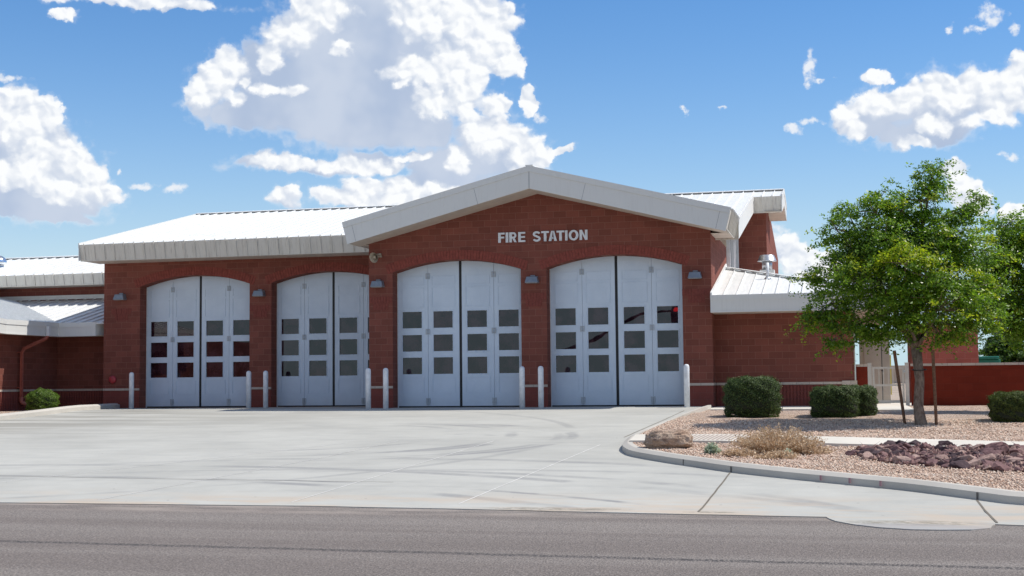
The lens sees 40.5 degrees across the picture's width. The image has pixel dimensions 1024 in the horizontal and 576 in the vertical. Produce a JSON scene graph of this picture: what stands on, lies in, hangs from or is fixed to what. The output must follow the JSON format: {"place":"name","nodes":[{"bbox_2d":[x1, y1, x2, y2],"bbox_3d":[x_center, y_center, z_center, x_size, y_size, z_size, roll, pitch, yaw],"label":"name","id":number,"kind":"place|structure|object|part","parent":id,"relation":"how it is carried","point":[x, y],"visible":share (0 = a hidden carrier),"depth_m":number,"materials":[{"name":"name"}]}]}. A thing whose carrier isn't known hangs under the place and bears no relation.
{"place":"outdoors","nodes":[
{"label":"outdoors","id":0,"kind":"place"},
{"bbox_2d":[0,407,175,413],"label":"gravel bed","id":1,"kind":"object","parent":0,"point":[1,412],"visible":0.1,"depth_m":47.87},
{"bbox_2d":[25,387,60,410],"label":"round shrub","id":2,"kind":"object","parent":1,"relation":"on","point":[39,398],"visible":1,"depth_m":44.19,"materials":[{"name":"green plant"}]},
{"bbox_2d":[0,406,1023,530],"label":"driveway","id":3,"kind":"structure","parent":0,"point":[607,475],"depth_m":24.73,"materials":[{"name":"concrete"}]},
{"bbox_2d":[129,372,133,408],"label":"bollard","id":4,"kind":"object","parent":3,"relation":"on","point":[131,390],"visible":0.92,"depth_m":48.14,"materials":[{"name":"metal"}]},
{"bbox_2d":[246,371,250,407],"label":"bollard","id":5,"kind":"object","parent":3,"relation":"on","point":[248,389],"visible":0.94,"depth_m":47.10,"materials":[{"name":"metal"}]},
{"bbox_2d":[263,371,267,407],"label":"bollard","id":6,"kind":"object","parent":3,"relation":"on","point":[265,389],"visible":0.91,"depth_m":46.95,"materials":[{"name":"metal"}]},
{"bbox_2d":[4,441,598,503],"bbox_3d":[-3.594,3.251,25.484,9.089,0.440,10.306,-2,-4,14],"label":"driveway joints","id":7,"kind":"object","parent":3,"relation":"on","point":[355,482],"visible":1,"depth_m":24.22,"materials":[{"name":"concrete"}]},
{"bbox_2d":[365,368,370,408],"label":"bollard","id":8,"kind":"object","parent":3,"relation":"on","point":[368,385],"visible":0.91,"depth_m":42.82,"materials":[{"name":"metal"}]},
{"bbox_2d":[383,368,388,408],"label":"bollard","id":9,"kind":"object","parent":3,"relation":"on","point":[385,390],"visible":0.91,"depth_m":42.68,"materials":[{"name":"metal"}]},
{"bbox_2d":[42,411,996,521],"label":"driveway cracks","id":10,"kind":"object","parent":3,"relation":"on","point":[707,501],"visible":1,"depth_m":20.97,"materials":[{"name":"concrete"}]},
{"bbox_2d":[519,366,524,407],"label":"bollard","id":11,"kind":"object","parent":3,"relation":"on","point":[521,386],"visible":0.89,"depth_m":41.66,"materials":[{"name":"metal"}]},
{"bbox_2d":[538,366,543,407],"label":"bollard","id":12,"kind":"object","parent":3,"relation":"on","point":[540,387],"visible":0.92,"depth_m":41.53,"materials":[{"name":"metal"}]},
{"bbox_2d":[684,364,689,406],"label":"bollard","id":13,"kind":"object","parent":3,"relation":"on","point":[686,388],"visible":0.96,"depth_m":40.49,"materials":[{"name":"metal"}]},
{"bbox_2d":[0,503,1023,575],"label":"road","id":14,"kind":"structure","parent":0,"point":[106,540],"depth_m":14.75,"materials":[{"name":"asphalt"}]},
{"bbox_2d":[0,0,1023,369],"label":"sky","id":15,"kind":"structure","parent":0,"point":[117,116],"materials":[{"name":"blue"}]},
{"bbox_2d":[220,383,905,407],"bbox_3d":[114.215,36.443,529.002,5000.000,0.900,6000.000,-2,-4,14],"label":"ground","id":16,"kind":"structure","parent":0,"point":[895,391],"depth_m":73.38,"materials":[{"name":"concrete"}]},
{"bbox_2d":[0,403,119,419],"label":"curb","id":17,"kind":"structure","parent":16,"relation":"on","point":[30,413],"depth_m":43.74,"materials":[{"name":"concrete"}]},
{"bbox_2d":[0,165,887,410],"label":"fire station","id":18,"kind":"object","parent":16,"relation":"on","point":[618,307],"visible":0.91,"depth_m":44.50,"materials":[{"name":"brick"}]},
{"bbox_2d":[0,256,6,267],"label":"dome vent","id":19,"kind":"object","parent":18,"relation":"on","point":[3,261],"visible":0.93,"depth_m":58.38,"materials":[{"name":"metal"}]},
{"bbox_2d":[17,326,49,408],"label":"downspout","id":20,"kind":"object","parent":18,"relation":"attached to","point":[21,401],"visible":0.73,"depth_m":49.11,"materials":[{"name":"red paint"}]},
{"bbox_2d":[108,376,115,382],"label":"alarm bell","id":21,"kind":"object","parent":18,"relation":"attached to","point":[111,379],"visible":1,"depth_m":49.60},
{"bbox_2d":[113,293,126,299],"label":"wall lamp","id":22,"kind":"object","parent":18,"relation":"attached to","point":[120,296],"visible":1,"depth_m":49.60,"materials":[{"name":"metal"}]},
{"bbox_2d":[147,280,174,405],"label":"door leaf","id":23,"kind":"structure","parent":18,"relation":"in","point":[160,339],"depth_m":49.89,"materials":[{"name":"paint"}]},
{"bbox_2d":[172,276,199,405],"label":"door leaf","id":24,"kind":"structure","parent":18,"relation":"in","point":[186,296],"depth_m":49.66,"materials":[{"name":"paint"}]},
{"bbox_2d":[201,276,230,405],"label":"door leaf","id":25,"kind":"structure","parent":18,"relation":"in","point":[216,338],"depth_m":49.40,"materials":[{"name":"paint"}]},
{"bbox_2d":[229,278,249,405],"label":"door leaf","id":26,"kind":"structure","parent":18,"relation":"in","point":[239,295],"depth_m":49.18,"materials":[{"name":"paint"}]},
{"bbox_2d":[252,289,265,296],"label":"wall lamp","id":27,"kind":"object","parent":18,"relation":"attached to","point":[259,293],"visible":1,"depth_m":48.34,"materials":[{"name":"metal"}]},
{"bbox_2d":[278,276,305,405],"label":"door leaf","id":28,"kind":"structure","parent":18,"relation":"in","point":[291,293],"depth_m":48.71,"materials":[{"name":"paint"}]},
{"bbox_2d":[305,272,332,404],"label":"door leaf","id":29,"kind":"structure","parent":18,"relation":"in","point":[319,287],"depth_m":48.48,"materials":[{"name":"paint"}]},
{"bbox_2d":[335,272,365,404],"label":"door leaf","id":30,"kind":"structure","parent":18,"relation":"in","point":[349,287],"depth_m":48.19,"materials":[{"name":"paint"}]},
{"bbox_2d":[364,274,368,404],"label":"door leaf","id":31,"kind":"structure","parent":18,"relation":"in","point":[366,277],"depth_m":48.08,"materials":[{"name":"paint"}]},
{"bbox_2d":[369,253,381,262],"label":"horn speaker","id":32,"kind":"object","parent":18,"relation":"attached to","point":[373,257],"visible":1,"depth_m":44.45},
{"bbox_2d":[370,280,384,287],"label":"wall lamp","id":33,"kind":"object","parent":18,"relation":"attached to","point":[377,284],"visible":1,"depth_m":44.38,"materials":[{"name":"metal"}]},
{"bbox_2d":[398,265,429,405],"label":"door leaf","id":34,"kind":"structure","parent":18,"relation":"in","point":[414,331],"depth_m":44.75,"materials":[{"name":"paint"}]},
{"bbox_2d":[428,261,459,405],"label":"door leaf","id":35,"kind":"structure","parent":18,"relation":"in","point":[443,283],"depth_m":44.52,"materials":[{"name":"paint"}]},
{"bbox_2d":[461,261,496,405],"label":"door leaf","id":36,"kind":"structure","parent":18,"relation":"in","point":[478,330],"depth_m":44.23,"materials":[{"name":"paint"}]},
{"bbox_2d":[494,263,521,405],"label":"door leaf","id":37,"kind":"structure","parent":18,"relation":"in","point":[507,281],"depth_m":44.02,"materials":[{"name":"paint"}]},
{"bbox_2d":[525,275,538,283],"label":"wall lamp","id":38,"kind":"object","parent":18,"relation":"attached to","point":[532,279],"visible":1,"depth_m":43.17,"materials":[{"name":"metal"}]},
{"bbox_2d":[498,230,587,242],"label":"wall sign","id":39,"kind":"object","parent":18,"relation":"attached to","point":[509,237],"visible":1,"depth_m":43.35,"materials":[{"name":"metal"}]},
{"bbox_2d":[551,260,585,404],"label":"door leaf","id":40,"kind":"structure","parent":18,"relation":"in","point":[567,328],"depth_m":43.55,"materials":[{"name":"paint"}]},
{"bbox_2d":[582,256,616,404],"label":"door leaf","id":41,"kind":"structure","parent":18,"relation":"in","point":[598,279],"depth_m":43.33,"materials":[{"name":"paint"}]},
{"bbox_2d":[617,256,655,404],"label":"door leaf","id":42,"kind":"structure","parent":18,"relation":"in","point":[635,341],"depth_m":43.05,"materials":[{"name":"paint"}]},
{"bbox_2d":[651,258,683,404],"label":"door leaf","id":43,"kind":"structure","parent":18,"relation":"in","point":[667,307],"depth_m":42.81,"materials":[{"name":"paint"}]},
{"bbox_2d":[688,270,701,278],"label":"wall lamp","id":44,"kind":"object","parent":18,"relation":"attached to","point":[695,274],"visible":1,"depth_m":41.98,"materials":[{"name":"metal"}]},
{"bbox_2d":[726,240,734,268],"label":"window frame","id":45,"kind":"structure","parent":18,"relation":"in","point":[730,260],"depth_m":48.20,"materials":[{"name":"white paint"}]},
{"bbox_2d":[734,240,738,269],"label":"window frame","id":46,"kind":"structure","parent":18,"relation":"in","point":[736,245],"depth_m":51.08,"materials":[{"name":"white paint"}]},
{"bbox_2d":[757,255,775,274],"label":"roof vent","id":47,"kind":"object","parent":18,"relation":"on","point":[765,259],"visible":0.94,"depth_m":46.77,"materials":[{"name":"metal"}]},
{"bbox_2d":[764,262,770,278],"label":"vent pipe","id":48,"kind":"object","parent":18,"relation":"on","point":[767,270],"visible":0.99,"depth_m":43.98,"materials":[{"name":"metal"}]},
{"bbox_2d":[856,364,867,385],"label":"yard wall","id":49,"kind":"structure","parent":16,"relation":"on","point":[861,374],"depth_m":41.72,"materials":[{"name":"brick"}]},
{"bbox_2d":[907,325,978,401],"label":"block shed","id":50,"kind":"structure","parent":16,"relation":"on","point":[967,356],"depth_m":46.03,"materials":[{"name":"brick"}]},
{"bbox_2d":[910,362,1023,405],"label":"yard wall","id":51,"kind":"structure","parent":16,"relation":"on","point":[963,384],"depth_m":40.98,"materials":[{"name":"brick"}]},
{"bbox_2d":[978,329,1023,362],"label":"distant tree","id":52,"kind":"object","parent":16,"relation":"on","point":[1006,356],"visible":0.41,"depth_m":63.96,"materials":[{"name":"green plant"}]},
{"bbox_2d":[708,403,913,410],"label":"walkway","id":53,"kind":"structure","parent":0,"point":[889,406],"depth_m":38.37,"materials":[{"name":"concrete"}]},
{"bbox_2d":[859,329,891,399],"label":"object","id":54,"kind":"object","parent":53,"relation":"on","point":[881,359],"visible":0.15,"depth_m":45.46,"materials":[{"name":"paint"}]},
{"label":"door","id":55,"kind":"part","parent":54,"relation":"part of","materials":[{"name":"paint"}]},
{"bbox_2d":[867,363,909,405],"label":"gate","id":56,"kind":"structure","parent":53,"relation":"on","point":[905,386],"depth_m":41.51,"materials":[{"name":"metal"}]},
{"bbox_2d":[622,405,1023,504],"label":"curb","id":57,"kind":"structure","parent":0,"point":[998,495],"depth_m":21.18,"materials":[{"name":"concrete"}]},
{"bbox_2d":[683,460,977,499],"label":"curb joints","id":58,"kind":"object","parent":57,"relation":"on","point":[731,471],"visible":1,"depth_m":22.85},
{"bbox_2d":[629,434,1023,446],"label":"sidewalk","id":59,"kind":"structure","parent":0,"point":[839,441],"depth_m":26.27,"materials":[{"name":"concrete"}]},
{"bbox_2d":[693,435,751,439],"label":"sidewalk ramp","id":60,"kind":"structure","parent":59,"relation":"on","point":[717,437],"depth_m":27.54,"materials":[{"name":"concrete"}]},
{"bbox_2d":[644,400,1023,490],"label":"gravel bed","id":61,"kind":"object","parent":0,"point":[963,412],"visible":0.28,"depth_m":32.17,"materials":[{"name":"gravel"}]},
{"bbox_2d":[643,429,693,448],"bbox_3d":[2.933,2.850,26.024,0.941,0.416,0.618,-1,-4,8],"label":"boulder","id":62,"kind":"object","parent":61,"relation":"on","point":[666,439],"visible":0.94,"depth_m":25.79,"materials":[{"name":"stone"}]},
{"bbox_2d":[703,441,721,454],"bbox_3d":[3.576,2.863,24.727,0.333,0.261,0.282,-2,-4,14],"label":"sage plant","id":63,"kind":"object","parent":61,"relation":"on","point":[712,449],"visible":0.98,"depth_m":24.69,"materials":[{"name":"green plant"}]},
{"bbox_2d":[719,447,759,456],"bbox_3d":[3.963,2.863,24.210,0.712,0.202,0.532,-2,-4,14],"label":"dry shrub","id":64,"kind":"object","parent":61,"relation":"on","point":[744,452],"visible":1,"depth_m":24.12,"materials":[{"name":"plant"}]},
{"bbox_2d":[720,375,783,417],"bbox_3d":[5.962,2.696,34.379,1.575,1.104,1.410,-2,-4,14],"label":"clipped shrub","id":65,"kind":"object","parent":61,"relation":"on","point":[749,396],"visible":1,"depth_m":33.87,"materials":[{"name":"green plant"}]},
{"bbox_2d":[751,448,800,458],"bbox_3d":[4.506,2.829,23.688,0.834,0.209,0.682,-2,-4,14],"label":"dry shrub","id":66,"kind":"object","parent":61,"relation":"on","point":[780,454],"visible":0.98,"depth_m":23.57,"materials":[{"name":"plant"}]},
{"bbox_2d":[728,423,824,452],"bbox_3d":[4.728,2.676,24.709,1.758,0.553,1.461,-2,-4,14],"label":"dry shrub","id":67,"kind":"object","parent":61,"relation":"on","point":[769,440],"visible":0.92,"depth_m":24.45,"materials":[{"name":"plant"}]},
{"bbox_2d":[795,443,836,454],"bbox_3d":[5.323,2.818,24.301,0.666,0.242,0.630,1,-4,-17],"label":"dry shrub","id":68,"kind":"object","parent":61,"relation":"on","point":[811,449],"visible":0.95,"depth_m":24.23,"materials":[{"name":"plant"}]},
{"bbox_2d":[633,418,1023,490],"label":"gravel stones","id":69,"kind":"object","parent":61,"relation":"on","point":[903,431],"visible":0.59,"depth_m":27.45,"materials":[{"name":"gravel"}]},
{"bbox_2d":[808,384,860,417],"bbox_3d":[7.856,2.757,33.708,1.309,0.866,1.310,-2,-4,14],"label":"clipped shrub","id":70,"kind":"object","parent":61,"relation":"on","point":[830,400],"visible":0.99,"depth_m":33.21,"materials":[{"name":"green plant"}]},
{"bbox_2d":[843,450,856,455],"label":"rock","id":71,"kind":"object","parent":61,"relation":"on","point":[850,452],"visible":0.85,"depth_m":23.85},
{"bbox_2d":[851,384,878,415],"bbox_3d":[8.514,2.761,34.003,0.965,0.831,1.130,-2,-4,14],"label":"clipped shrub","id":72,"kind":"object","parent":61,"relation":"on","point":[869,401],"visible":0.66,"depth_m":33.55,"materials":[{"name":"green plant"}]},
{"bbox_2d":[857,448,874,454],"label":"rock","id":73,"kind":"object","parent":61,"relation":"on","point":[870,450],"visible":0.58,"depth_m":23.80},
{"bbox_2d":[862,451,872,459],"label":"rock","id":74,"kind":"object","parent":61,"relation":"on","point":[866,455],"visible":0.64,"depth_m":23.13,"materials":[{"name":"stone"}]},
{"bbox_2d":[877,450,889,456],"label":"rock","id":75,"kind":"object","parent":61,"relation":"on","point":[882,452],"visible":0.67,"depth_m":23.43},
{"bbox_2d":[878,448,890,452],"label":"rock","id":76,"kind":"object","parent":61,"relation":"on","point":[886,450],"visible":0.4,"depth_m":23.92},
{"bbox_2d":[883,440,895,444],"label":"rock","id":77,"kind":"object","parent":61,"relation":"on","point":[890,442],"visible":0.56,"depth_m":25.18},
{"bbox_2d":[890,446,902,450],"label":"rock","id":78,"kind":"object","parent":61,"relation":"on","point":[893,448],"visible":0.41,"depth_m":24.16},
{"bbox_2d":[891,450,905,453],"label":"rock","id":79,"kind":"object","parent":61,"relation":"on","point":[896,452],"visible":0.26,"depth_m":23.63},
{"bbox_2d":[893,350,905,423],"bbox_3d":[8.552,2.296,30.542,0.281,1.848,0.072,-1,-4,0],"label":"tree stake","id":80,"kind":"object","parent":61,"relation":"on","point":[899,386],"visible":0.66,"depth_m":30.53,"materials":[{"name":"brown wood"}]},
{"bbox_2d":[891,456,910,462],"bbox_3d":[6.286,2.824,22.385,0.218,0.226,0.398,16,-17,-38],"label":"rock","id":81,"kind":"object","parent":61,"relation":"on","point":[900,458],"visible":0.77,"depth_m":22.33,"materials":[{"name":"stone"}]},
{"bbox_2d":[895,440,908,444],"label":"rock","id":82,"kind":"object","parent":61,"relation":"on","point":[899,441],"visible":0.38,"depth_m":25.08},
{"bbox_2d":[784,158,1022,425],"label":"street tree","id":83,"kind":"object","parent":61,"relation":"on","point":[863,257],"visible":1,"depth_m":30.54,"materials":[{"name":"green plant"}]},
{"bbox_2d":[902,439,912,448],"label":"rock","id":84,"kind":"object","parent":61,"relation":"on","point":[907,445],"visible":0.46,"depth_m":24.66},
{"bbox_2d":[908,440,920,444],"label":"rock","id":85,"kind":"object","parent":61,"relation":"on","point":[913,442],"visible":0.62,"depth_m":25.16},
{"bbox_2d":[914,456,927,459],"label":"rock","id":86,"kind":"object","parent":61,"relation":"on","point":[922,457],"visible":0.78,"depth_m":22.66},
{"bbox_2d":[919,442,930,448],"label":"rock","id":87,"kind":"object","parent":61,"relation":"on","point":[925,445],"visible":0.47,"depth_m":24.45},
{"bbox_2d":[924,461,934,466],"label":"rock","id":88,"kind":"object","parent":61,"relation":"on","point":[928,463],"visible":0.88,"depth_m":21.80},
{"bbox_2d":[931,350,937,424],"bbox_3d":[9.165,2.262,30.059,0.096,1.831,0.072,-2,-4,14],"label":"tree stake","id":89,"kind":"object","parent":61,"relation":"on","point":[934,386],"visible":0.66,"depth_m":30.05,"materials":[{"name":"brown wood"}]},
{"bbox_2d":[852,442,1023,471],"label":"rock chips","id":90,"kind":"object","parent":61,"relation":"on","point":[890,457],"visible":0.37,"depth_m":23.04,"materials":[{"name":"stone"}]},
{"bbox_2d":[934,454,948,459],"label":"rock","id":91,"kind":"object","parent":61,"relation":"on","point":[939,457],"visible":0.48,"depth_m":22.50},
{"bbox_2d":[938,440,952,445],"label":"rock","id":92,"kind":"object","parent":61,"relation":"on","point":[946,442],"visible":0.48,"depth_m":24.86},
{"bbox_2d":[937,446,953,450],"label":"rock","id":93,"kind":"object","parent":61,"relation":"on","point":[941,448],"visible":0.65,"depth_m":24.03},
{"bbox_2d":[949,455,962,462],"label":"rock","id":94,"kind":"object","parent":61,"relation":"on","point":[952,459],"visible":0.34,"depth_m":22.08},
{"bbox_2d":[949,458,971,468],"bbox_3d":[6.927,2.735,21.608,0.271,0.140,0.513,-6,21,-43],"label":"rock","id":95,"kind":"object","parent":61,"relation":"on","point":[959,464],"visible":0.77,"depth_m":21.51,"materials":[{"name":"stone"}]},
{"bbox_2d":[959,455,976,460],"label":"rock","id":96,"kind":"object","parent":61,"relation":"on","point":[968,457],"visible":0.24,"depth_m":22.32,"materials":[{"name":"stone"}]},
{"bbox_2d":[968,458,981,466],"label":"rock","id":97,"kind":"object","parent":61,"relation":"on","point":[973,462],"visible":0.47,"depth_m":21.60,"materials":[{"name":"stone"}]},
{"bbox_2d":[970,444,984,450],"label":"rock","id":98,"kind":"object","parent":61,"relation":"on","point":[976,446],"visible":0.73,"depth_m":24.15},
{"bbox_2d":[977,447,993,454],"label":"rock","id":99,"kind":"object","parent":61,"relation":"on","point":[987,450],"visible":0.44,"depth_m":23.37,"materials":[{"name":"stone"}]},
{"bbox_2d":[981,460,993,465],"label":"rock","id":100,"kind":"object","parent":61,"relation":"on","point":[988,462],"visible":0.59,"depth_m":21.48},
{"bbox_2d":[983,465,991,470],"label":"rock","id":101,"kind":"object","parent":61,"relation":"on","point":[988,467],"visible":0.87,"depth_m":21.13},
{"bbox_2d":[979,356,1000,362],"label":"dumpster","id":102,"kind":"object","parent":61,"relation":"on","point":[989,359],"visible":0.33,"depth_m":50.90,"materials":[{"name":"metal"}]},
{"bbox_2d":[978,453,1005,461],"bbox_3d":[7.665,2.715,22.235,0.710,0.159,0.268,-18,-16,-28],"label":"rock","id":103,"kind":"object","parent":61,"relation":"on","point":[991,456],"visible":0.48,"depth_m":22.11,"materials":[{"name":"stone"}]},
{"bbox_2d":[963,193,1023,356],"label":"street tree","id":104,"kind":"object","parent":61,"relation":"on","point":[1011,238],"visible":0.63,"depth_m":34.71,"materials":[{"name":"green plant"}]},
{"bbox_2d":[986,447,1003,454],"bbox_3d":[8.104,2.761,23.261,0.603,0.175,0.294,-23,16,-33],"label":"rock","id":105,"kind":"object","parent":61,"relation":"on","point":[997,451],"visible":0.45,"depth_m":23.17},
{"bbox_2d":[985,441,1010,449],"bbox_3d":[8.519,2.801,24.072,0.717,0.257,0.384,15,-3,-19],"label":"rock","id":106,"kind":"object","parent":61,"relation":"on","point":[993,445],"visible":0.42,"depth_m":23.91,"materials":[{"name":"stone"}]},
{"bbox_2d":[991,462,1009,472],"bbox_3d":[7.428,2.772,21.026,0.337,0.184,0.223,13,12,12],"label":"rock","id":107,"kind":"object","parent":61,"relation":"on","point":[996,466],"visible":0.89,"depth_m":20.99,"materials":[{"name":"stone"}]},
{"bbox_2d":[995,441,1008,452],"bbox_3d":[8.180,2.814,23.435,0.383,0.256,0.708,-19,-18,-30],"label":"rock","id":108,"kind":"object","parent":61,"relation":"on","point":[1006,448],"visible":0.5,"depth_m":23.31,"materials":[{"name":"stone"}]},
{"bbox_2d":[985,390,1023,422],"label":"clipped shrub","id":109,"kind":"object","parent":61,"relation":"on","point":[1003,406],"visible":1,"depth_m":30.31,"materials":[{"name":"green plant"}]},
{"bbox_2d":[1004,457,1023,463],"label":"rock","id":110,"kind":"object","parent":61,"relation":"on","point":[1012,460],"visible":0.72,"depth_m":21.93,"materials":[{"name":"stone"}]},
{"bbox_2d":[1010,448,1022,453],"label":"rock","id":111,"kind":"object","parent":61,"relation":"on","point":[1012,450],"visible":0.38,"depth_m":23.28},
{"bbox_2d":[1010,452,1023,456],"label":"rock","id":112,"kind":"object","parent":61,"relation":"on","point":[1014,454],"visible":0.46,"depth_m":22.99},
{"bbox_2d":[891,365,904,383],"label":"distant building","id":113,"kind":"structure","parent":0,"point":[893,376],"depth_m":290.78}
]}

